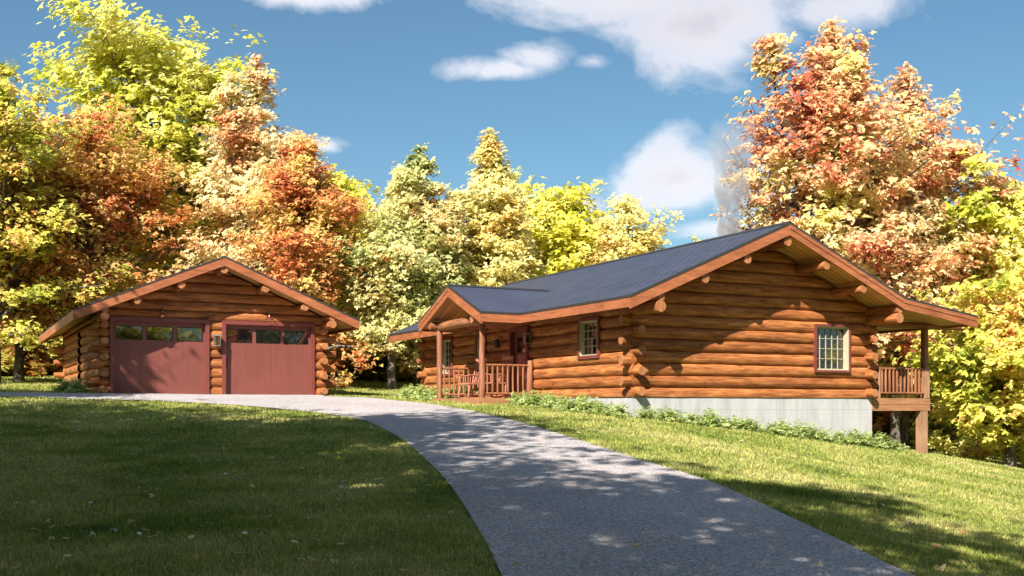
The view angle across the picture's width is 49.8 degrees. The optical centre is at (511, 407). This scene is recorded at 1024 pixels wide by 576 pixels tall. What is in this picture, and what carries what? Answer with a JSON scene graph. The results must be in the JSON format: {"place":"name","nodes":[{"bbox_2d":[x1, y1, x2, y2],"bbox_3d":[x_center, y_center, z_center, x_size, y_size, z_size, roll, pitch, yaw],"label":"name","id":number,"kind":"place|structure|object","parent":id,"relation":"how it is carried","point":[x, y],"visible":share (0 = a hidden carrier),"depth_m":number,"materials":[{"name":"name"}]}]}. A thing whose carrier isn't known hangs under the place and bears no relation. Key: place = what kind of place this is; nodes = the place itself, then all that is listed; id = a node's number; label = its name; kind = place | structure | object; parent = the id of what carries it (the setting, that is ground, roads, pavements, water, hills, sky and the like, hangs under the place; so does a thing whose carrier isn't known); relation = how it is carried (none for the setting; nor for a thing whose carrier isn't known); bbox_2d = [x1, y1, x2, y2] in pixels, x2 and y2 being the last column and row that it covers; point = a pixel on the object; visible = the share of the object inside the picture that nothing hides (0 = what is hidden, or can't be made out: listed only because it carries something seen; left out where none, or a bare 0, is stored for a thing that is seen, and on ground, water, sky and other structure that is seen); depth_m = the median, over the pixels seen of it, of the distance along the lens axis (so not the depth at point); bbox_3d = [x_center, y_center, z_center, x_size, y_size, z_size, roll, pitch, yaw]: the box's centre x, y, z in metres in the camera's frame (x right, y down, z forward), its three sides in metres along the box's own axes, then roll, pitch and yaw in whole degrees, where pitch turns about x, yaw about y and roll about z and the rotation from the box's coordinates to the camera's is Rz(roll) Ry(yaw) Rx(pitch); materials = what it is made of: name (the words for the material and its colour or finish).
{"place":"outdoors","nodes":[
{"label":"outdoors","id":0,"kind":"place"},
{"bbox_2d":[0,392,915,575],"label":"driveway","id":1,"kind":"structure","parent":0,"point":[543,502],"depth_m":11.20,"materials":[{"name":"grey asphalt"}]},
{"bbox_2d":[0,375,1023,575],"bbox_3d":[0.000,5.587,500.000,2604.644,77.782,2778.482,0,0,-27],"label":"ground","id":2,"kind":"structure","parent":0,"point":[348,544],"depth_m":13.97,"materials":[{"name":"green plant"}]},
{"bbox_2d":[1,342,33,376],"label":"bush","id":3,"kind":"object","parent":2,"relation":"on","point":[5,370],"visible":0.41,"depth_m":52.50,"materials":[{"name":"yellow plant"}]},
{"bbox_2d":[1,344,33,362],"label":"maple tree","id":4,"kind":"object","parent":2,"relation":"on","point":[9,348],"visible":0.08,"depth_m":52.58,"materials":[{"name":"plant"}]},
{"bbox_2d":[1,324,62,376],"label":"bush","id":5,"kind":"object","parent":2,"relation":"on","point":[32,366],"visible":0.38,"depth_m":54.81,"materials":[{"name":"yellow plant"}]},
{"bbox_2d":[23,342,50,361],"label":"bush","id":6,"kind":"object","parent":2,"relation":"on","point":[39,350],"depth_m":55.65,"materials":[{"name":"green plant"}]},
{"bbox_2d":[14,345,62,373],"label":"bush","id":7,"kind":"object","parent":2,"relation":"on","point":[50,356],"visible":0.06,"depth_m":55.71,"materials":[{"name":"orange plant"}]},
{"bbox_2d":[0,163,117,381],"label":"maple tree","id":8,"kind":"object","parent":2,"relation":"on","point":[23,271],"visible":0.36,"depth_m":44.13,"materials":[{"name":"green plant"}]},
{"bbox_2d":[52,376,85,391],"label":"fern shrub","id":9,"kind":"object","parent":2,"relation":"on","point":[62,387],"visible":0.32,"depth_m":32.26,"materials":[{"name":"green plant"}]},
{"bbox_2d":[0,57,140,382],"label":"maple tree","id":10,"kind":"object","parent":2,"relation":"on","point":[23,137],"visible":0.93,"depth_m":42.37,"materials":[{"name":"yellow plant"}]},
{"bbox_2d":[27,225,124,345],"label":"maple tree","id":11,"kind":"object","parent":2,"relation":"on","point":[81,295],"visible":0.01,"depth_m":57.18,"materials":[{"name":"orange plant"}]},
{"bbox_2d":[64,381,94,392],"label":"fern shrub","id":12,"kind":"object","parent":2,"relation":"on","point":[73,388],"visible":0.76,"depth_m":31.59,"materials":[{"name":"green plant"}]},
{"bbox_2d":[0,91,248,379],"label":"maple tree","id":13,"kind":"object","parent":2,"relation":"on","point":[99,202],"visible":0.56,"depth_m":45.88,"materials":[{"name":"orange plant"}]},
{"bbox_2d":[110,216,168,289],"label":"maple tree","id":14,"kind":"object","parent":2,"relation":"on","point":[130,259],"depth_m":62.68,"materials":[{"name":"orange plant"}]},
{"bbox_2d":[15,0,282,294],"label":"maple tree","id":15,"kind":"object","parent":2,"relation":"on","point":[171,79],"visible":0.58,"depth_m":49.67,"materials":[{"name":"yellow plant"}]},
{"bbox_2d":[150,416,159,423],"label":"weed","id":16,"kind":"object","parent":2,"relation":"on","point":[155,418],"visible":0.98,"depth_m":21.27,"materials":[{"name":"green plant"}]},
{"bbox_2d":[95,117,246,289],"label":"maple tree","id":17,"kind":"object","parent":2,"relation":"on","point":[169,233],"visible":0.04,"depth_m":53.75,"materials":[{"name":"orange plant"}]},
{"bbox_2d":[188,454,203,465],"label":"weed","id":18,"kind":"object","parent":2,"relation":"on","point":[195,457],"visible":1,"depth_m":14.58,"materials":[{"name":"green plant"}]},
{"bbox_2d":[39,256,359,395],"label":"log garage","id":19,"kind":"structure","parent":2,"relation":"on","point":[224,325],"depth_m":32.92,"materials":[{"name":"wood"}]},
{"bbox_2d":[114,321,204,393],"bbox_3d":[-10.310,-1.444,32.277,2.580,2.095,0.052,0,0,-27],"label":"garage door","id":20,"kind":"structure","parent":19,"relation":"in","point":[150,357],"depth_m":32.26,"materials":[{"name":"paint"}]},
{"bbox_2d":[226,325,309,394],"bbox_3d":[-7.462,-1.444,33.735,2.620,2.095,0.052,0,0,-27],"label":"garage door","id":21,"kind":"structure","parent":19,"relation":"in","point":[270,360],"depth_m":33.71,"materials":[{"name":"paint"}]},
{"bbox_2d":[157,53,330,304],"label":"maple tree","id":22,"kind":"object","parent":2,"relation":"on","point":[242,137],"visible":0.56,"depth_m":47.88,"materials":[{"name":"orange plant"}]},
{"bbox_2d":[220,133,397,386],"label":"maple tree","id":23,"kind":"object","parent":2,"relation":"on","point":[300,240],"visible":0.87,"depth_m":42.38,"materials":[{"name":"orange plant"}]},
{"bbox_2d":[324,434,335,444],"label":"weed","id":24,"kind":"object","parent":2,"relation":"on","point":[329,439],"visible":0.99,"depth_m":17.50,"materials":[{"name":"green plant"}]},
{"bbox_2d":[263,163,407,380],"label":"maple tree","id":25,"kind":"object","parent":2,"relation":"on","point":[345,184],"visible":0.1,"depth_m":50.04,"materials":[{"name":"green plant"}]},
{"bbox_2d":[327,348,368,378],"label":"bush","id":26,"kind":"object","parent":2,"relation":"on","point":[348,370],"visible":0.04,"depth_m":58.23,"materials":[{"name":"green plant"}]},
{"bbox_2d":[327,334,396,379],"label":"bush","id":27,"kind":"object","parent":2,"relation":"on","point":[351,367],"visible":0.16,"depth_m":58.07,"materials":[{"name":"orange plant"}]},
{"bbox_2d":[345,207,384,380],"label":"maple tree","id":28,"kind":"object","parent":2,"relation":"on","point":[372,373],"visible":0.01,"depth_m":57.82,"materials":[{"name":"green plant"}]},
{"bbox_2d":[345,345,413,381],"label":"bush","id":29,"kind":"object","parent":2,"relation":"on","point":[405,375],"visible":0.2,"depth_m":57.10,"materials":[{"name":"green plant"}]},
{"bbox_2d":[340,342,421,380],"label":"bush","id":30,"kind":"object","parent":2,"relation":"on","point":[385,359],"visible":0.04,"depth_m":57.89,"materials":[{"name":"green plant"}]},
{"bbox_2d":[324,203,466,389],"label":"maple tree","id":31,"kind":"object","parent":2,"relation":"on","point":[380,287],"visible":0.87,"depth_m":42.88,"materials":[{"name":"yellow plant"}]},
{"bbox_2d":[388,384,413,397],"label":"fern shrub","id":32,"kind":"object","parent":2,"relation":"on","point":[401,392],"visible":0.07,"depth_m":35.68,"materials":[{"name":"green plant"}]},
{"bbox_2d":[343,143,481,386],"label":"maple tree","id":33,"kind":"object","parent":2,"relation":"on","point":[408,201],"visible":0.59,"depth_m":44.78,"materials":[{"name":"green plant"}]},
{"bbox_2d":[398,384,431,398],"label":"fern shrub","id":34,"kind":"object","parent":2,"relation":"on","point":[410,391],"visible":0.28,"depth_m":34.97,"materials":[{"name":"green plant"}]},
{"bbox_2d":[408,384,436,400],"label":"fern shrub","id":35,"kind":"object","parent":2,"relation":"on","point":[422,392],"visible":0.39,"depth_m":33.83,"materials":[{"name":"green plant"}]},
{"bbox_2d":[420,387,436,400],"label":"fern shrub","id":36,"kind":"object","parent":2,"relation":"on","point":[434,391],"visible":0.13,"depth_m":33.31,"materials":[{"name":"green plant"}]},
{"bbox_2d":[426,385,451,398],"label":"fern shrub","id":37,"kind":"object","parent":2,"relation":"on","point":[432,396],"visible":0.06,"depth_m":32.92,"materials":[{"name":"green plant"}]},
{"bbox_2d":[436,384,460,398],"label":"fern shrub","id":38,"kind":"object","parent":2,"relation":"on","point":[447,391],"visible":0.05,"depth_m":32.24,"materials":[{"name":"green plant"}]},
{"bbox_2d":[443,382,478,398],"bbox_3d":[-1.341,-0.411,31.794,1.342,0.652,1.354,0,0,30],"label":"fern shrub","id":39,"kind":"object","parent":2,"relation":"on","point":[461,390],"visible":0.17,"depth_m":31.79,"materials":[{"name":"green plant"}]},
{"bbox_2d":[443,127,550,286],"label":"maple tree","id":40,"kind":"object","parent":2,"relation":"on","point":[498,223],"visible":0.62,"depth_m":46.95,"materials":[{"name":"yellow plant"}]},
{"bbox_2d":[0,397,1019,575],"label":"fallen leaves","id":41,"kind":"object","parent":2,"relation":"on","point":[633,543],"visible":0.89,"depth_m":10.66,"materials":[{"name":"orange plant"}]},
{"bbox_2d":[506,392,524,403],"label":"fern shrub","id":42,"kind":"object","parent":2,"relation":"on","point":[515,398],"visible":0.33,"depth_m":28.57,"materials":[{"name":"green plant"}]},
{"bbox_2d":[509,390,539,405],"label":"fern shrub","id":43,"kind":"object","parent":2,"relation":"on","point":[525,400],"visible":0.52,"depth_m":27.98,"materials":[{"name":"green plant"}]},
{"bbox_2d":[529,388,557,406],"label":"fern shrub","id":44,"kind":"object","parent":2,"relation":"on","point":[536,401],"visible":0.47,"depth_m":27.54,"materials":[{"name":"green plant"}]},
{"bbox_2d":[536,393,566,408],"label":"fern shrub","id":45,"kind":"object","parent":2,"relation":"on","point":[549,402],"visible":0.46,"depth_m":27.03,"materials":[{"name":"green plant"}]},
{"bbox_2d":[473,164,641,280],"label":"maple tree","id":46,"kind":"object","parent":2,"relation":"on","point":[566,230],"visible":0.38,"depth_m":54.03,"materials":[{"name":"yellow plant"}]},
{"bbox_2d":[551,396,572,409],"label":"fern shrub","id":47,"kind":"object","parent":2,"relation":"on","point":[557,405],"visible":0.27,"depth_m":26.56,"materials":[{"name":"green plant"}]},
{"bbox_2d":[556,393,587,411],"bbox_3d":[1.485,-0.100,26.103,1.019,0.491,1.010,0,0,15],"label":"fern shrub","id":48,"kind":"object","parent":2,"relation":"on","point":[569,403],"visible":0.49,"depth_m":26.07,"materials":[{"name":"green plant"}]},
{"bbox_2d":[571,394,606,413],"bbox_3d":[1.786,-0.063,25.646,0.800,0.500,0.944,0,0,-28],"label":"fern shrub","id":49,"kind":"object","parent":2,"relation":"on","point":[588,405],"visible":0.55,"depth_m":25.57,"materials":[{"name":"green plant"}]},
{"bbox_2d":[582,401,615,414],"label":"fern shrub","id":50,"kind":"object","parent":2,"relation":"on","point":[598,408],"visible":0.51,"depth_m":25.09,"materials":[{"name":"green plant"}]},
{"bbox_2d":[593,401,637,417],"bbox_3d":[2.303,0.065,24.606,1.023,0.416,0.740,0,0,8],"label":"fern shrub","id":51,"kind":"object","parent":2,"relation":"on","point":[620,411],"visible":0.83,"depth_m":24.57,"materials":[{"name":"green plant"}]},
{"bbox_2d":[584,193,684,264],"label":"maple tree","id":52,"kind":"object","parent":2,"relation":"on","point":[613,243],"visible":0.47,"depth_m":49.28,"materials":[{"name":"yellow plant"}]},
{"bbox_2d":[632,404,660,419],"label":"fern shrub","id":53,"kind":"object","parent":2,"relation":"on","point":[646,413],"visible":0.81,"depth_m":24.55,"materials":[{"name":"green plant"}]},
{"bbox_2d":[652,406,685,422],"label":"fern shrub","id":54,"kind":"object","parent":2,"relation":"on","point":[668,414],"visible":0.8,"depth_m":24.77,"materials":[{"name":"green plant"}]},
{"bbox_2d":[390,221,977,453],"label":"log house","id":55,"kind":"structure","parent":2,"relation":"on","point":[787,321],"depth_m":27.24,"materials":[{"name":"wood"}]},
{"bbox_2d":[443,337,454,376],"bbox_3d":[-1.976,-1.572,34.325,0.175,1.200,0.840,0,0,-27],"label":"window","id":56,"kind":"structure","parent":55,"relation":"in","point":[448,346],"depth_m":34.41,"materials":[{"name":"glass"}]},
{"bbox_2d":[452,358,487,397],"bbox_3d":[-1.109,-0.812,30.887,1.099,1.140,0.550,0,0,-41],"label":"rocking chair","id":57,"kind":"object","parent":55,"relation":"on","point":[475,381],"visible":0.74,"depth_m":30.88,"materials":[{"name":"brown wood"}]},
{"bbox_2d":[475,335,488,373],"bbox_3d":[-0.860,-1.537,32.144,0.175,1.130,0.700,0,0,-27],"label":"window","id":58,"kind":"structure","parent":55,"relation":"in","point":[476,337],"depth_m":32.30,"materials":[{"name":"red paint"}]},
{"bbox_2d":[475,356,513,397],"bbox_3d":[-0.395,-0.812,29.670,1.100,1.140,0.550,0,0,-33],"label":"rocking chair","id":59,"kind":"object","parent":55,"relation":"on","point":[507,358],"visible":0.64,"depth_m":29.65,"materials":[{"name":"brown wood"}]},
{"bbox_2d":[515,331,524,396],"bbox_3d":[0.299,-1.167,30.019,0.048,1.810,0.900,0,0,-27],"label":"front door","id":60,"kind":"structure","parent":55,"relation":"in","point":[519,346],"depth_m":30.15,"materials":[{"name":"paint"}]},
{"bbox_2d":[577,316,602,358],"bbox_3d":[1.908,-1.677,26.736,0.175,0.990,0.990,0,0,-27],"label":"window","id":61,"kind":"structure","parent":55,"relation":"in","point":[589,329],"depth_m":26.86,"materials":[{"name":"red paint"}]},
{"bbox_2d":[812,324,850,372],"bbox_3d":[8.034,-1.484,27.818,1.187,1.206,0.205,0,0,-27],"label":"window","id":62,"kind":"structure","parent":55,"relation":"in","point":[832,342],"depth_m":27.92,"materials":[{"name":"red paint"}]},
{"bbox_2d":[676,411,708,424],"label":"fern shrub","id":63,"kind":"object","parent":2,"relation":"on","point":[690,419],"visible":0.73,"depth_m":25.02,"materials":[{"name":"green plant"}]},
{"bbox_2d":[689,236,702,241],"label":"maple tree","id":64,"kind":"object","parent":2,"relation":"on","point":[695,239],"visible":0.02,"depth_m":57.87,"materials":[{"name":"yellow plant"}]},
{"bbox_2d":[696,408,730,427],"bbox_3d":[4.587,0.252,25.361,1.001,0.482,0.991,0,0,-43],"label":"fern shrub","id":65,"kind":"object","parent":2,"relation":"on","point":[713,421],"visible":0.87,"depth_m":25.35,"materials":[{"name":"green plant"}]},
{"bbox_2d":[717,415,749,431],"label":"fern shrub","id":66,"kind":"object","parent":2,"relation":"on","point":[737,424],"visible":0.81,"depth_m":25.51,"materials":[{"name":"green plant"}]},
{"bbox_2d":[739,416,763,431],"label":"fern shrub","id":67,"kind":"object","parent":2,"relation":"on","point":[751,426],"visible":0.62,"depth_m":25.84,"materials":[{"name":"green plant"}]},
{"bbox_2d":[738,202,800,228],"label":"maple tree","id":68,"kind":"object","parent":2,"relation":"on","point":[743,222],"visible":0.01,"depth_m":51.79,"materials":[{"name":"plant"}]},
{"bbox_2d":[756,421,786,434],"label":"fern shrub","id":69,"kind":"object","parent":2,"relation":"on","point":[773,430],"visible":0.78,"depth_m":26.07,"materials":[{"name":"green plant"}]},
{"bbox_2d":[776,418,810,437],"bbox_3d":[6.692,0.499,26.487,0.988,0.480,0.997,0,0,-28],"label":"fern shrub","id":70,"kind":"object","parent":2,"relation":"on","point":[789,430],"visible":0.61,"depth_m":26.34,"materials":[{"name":"green plant"}]},
{"bbox_2d":[794,420,823,439],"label":"fern shrub","id":71,"kind":"object","parent":2,"relation":"on","point":[811,431],"visible":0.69,"depth_m":26.56,"materials":[{"name":"green plant"}]},
{"bbox_2d":[814,427,834,441],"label":"fern shrub","id":72,"kind":"object","parent":2,"relation":"on","point":[827,437],"visible":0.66,"depth_m":26.75,"materials":[{"name":"green plant"}]},
{"bbox_2d":[829,429,853,444],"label":"fern shrub","id":73,"kind":"object","parent":2,"relation":"on","point":[841,439],"visible":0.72,"depth_m":27.00,"materials":[{"name":"green plant"}]},
{"bbox_2d":[844,428,881,446],"bbox_3d":[8.562,0.747,27.529,1.030,0.496,1.020,0,0,-14],"label":"fern shrub","id":74,"kind":"object","parent":2,"relation":"on","point":[859,439],"visible":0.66,"depth_m":27.29,"materials":[{"name":"green plant"}]},
{"bbox_2d":[709,16,1018,389],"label":"maple tree","id":75,"kind":"object","parent":2,"relation":"on","point":[832,123],"visible":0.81,"depth_m":41.15,"materials":[{"name":"orange plant"}]},
{"bbox_2d":[862,429,891,449],"bbox_3d":[9.065,0.801,27.784,1.004,0.531,0.851,0,0,33],"label":"fern shrub","id":76,"kind":"object","parent":2,"relation":"on","point":[879,439],"visible":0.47,"depth_m":27.65,"materials":[{"name":"green plant"}]},
{"bbox_2d":[872,396,914,438],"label":"bush","id":77,"kind":"object","parent":2,"relation":"on","point":[877,423],"visible":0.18,"depth_m":56.11,"materials":[{"name":"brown plant"}]},
{"bbox_2d":[884,438,910,451],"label":"fern shrub","id":78,"kind":"object","parent":2,"relation":"on","point":[893,445],"visible":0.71,"depth_m":27.83,"materials":[{"name":"green plant"}]},
{"bbox_2d":[806,167,1014,443],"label":"maple tree","id":79,"kind":"object","parent":2,"relation":"on","point":[917,250],"visible":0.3,"depth_m":41.37,"materials":[{"name":"orange plant"}]},
{"bbox_2d":[874,406,948,439],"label":"bush","id":80,"kind":"object","parent":2,"relation":"on","point":[931,425],"visible":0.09,"depth_m":55.45,"materials":[{"name":"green plant"}]},
{"bbox_2d":[802,61,1023,446],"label":"maple tree","id":81,"kind":"object","parent":2,"relation":"on","point":[941,182],"visible":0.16,"depth_m":43.20,"materials":[{"name":"orange plant"}]},
{"bbox_2d":[917,277,958,439],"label":"maple tree","id":82,"kind":"object","parent":2,"relation":"on","point":[951,430],"visible":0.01,"depth_m":49.87,"materials":[{"name":"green plant"}]},
{"bbox_2d":[890,261,1023,466],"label":"maple tree","id":83,"kind":"object","parent":2,"relation":"on","point":[987,405],"visible":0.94,"depth_m":35.91,"materials":[{"name":"yellow plant"}]},
{"bbox_2d":[907,147,1023,462],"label":"maple tree","id":84,"kind":"object","parent":2,"relation":"on","point":[990,215],"visible":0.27,"depth_m":41.71,"materials":[{"name":"yellow plant"}]},
{"bbox_2d":[913,417,1018,457],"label":"bush","id":85,"kind":"object","parent":2,"relation":"on","point":[945,433],"visible":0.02,"depth_m":53.36,"materials":[{"name":"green plant"}]},
{"bbox_2d":[0,0,1023,265],"label":"sky","id":86,"kind":"structure","parent":0,"point":[635,97],"materials":[{"name":"blue"}]}
]}

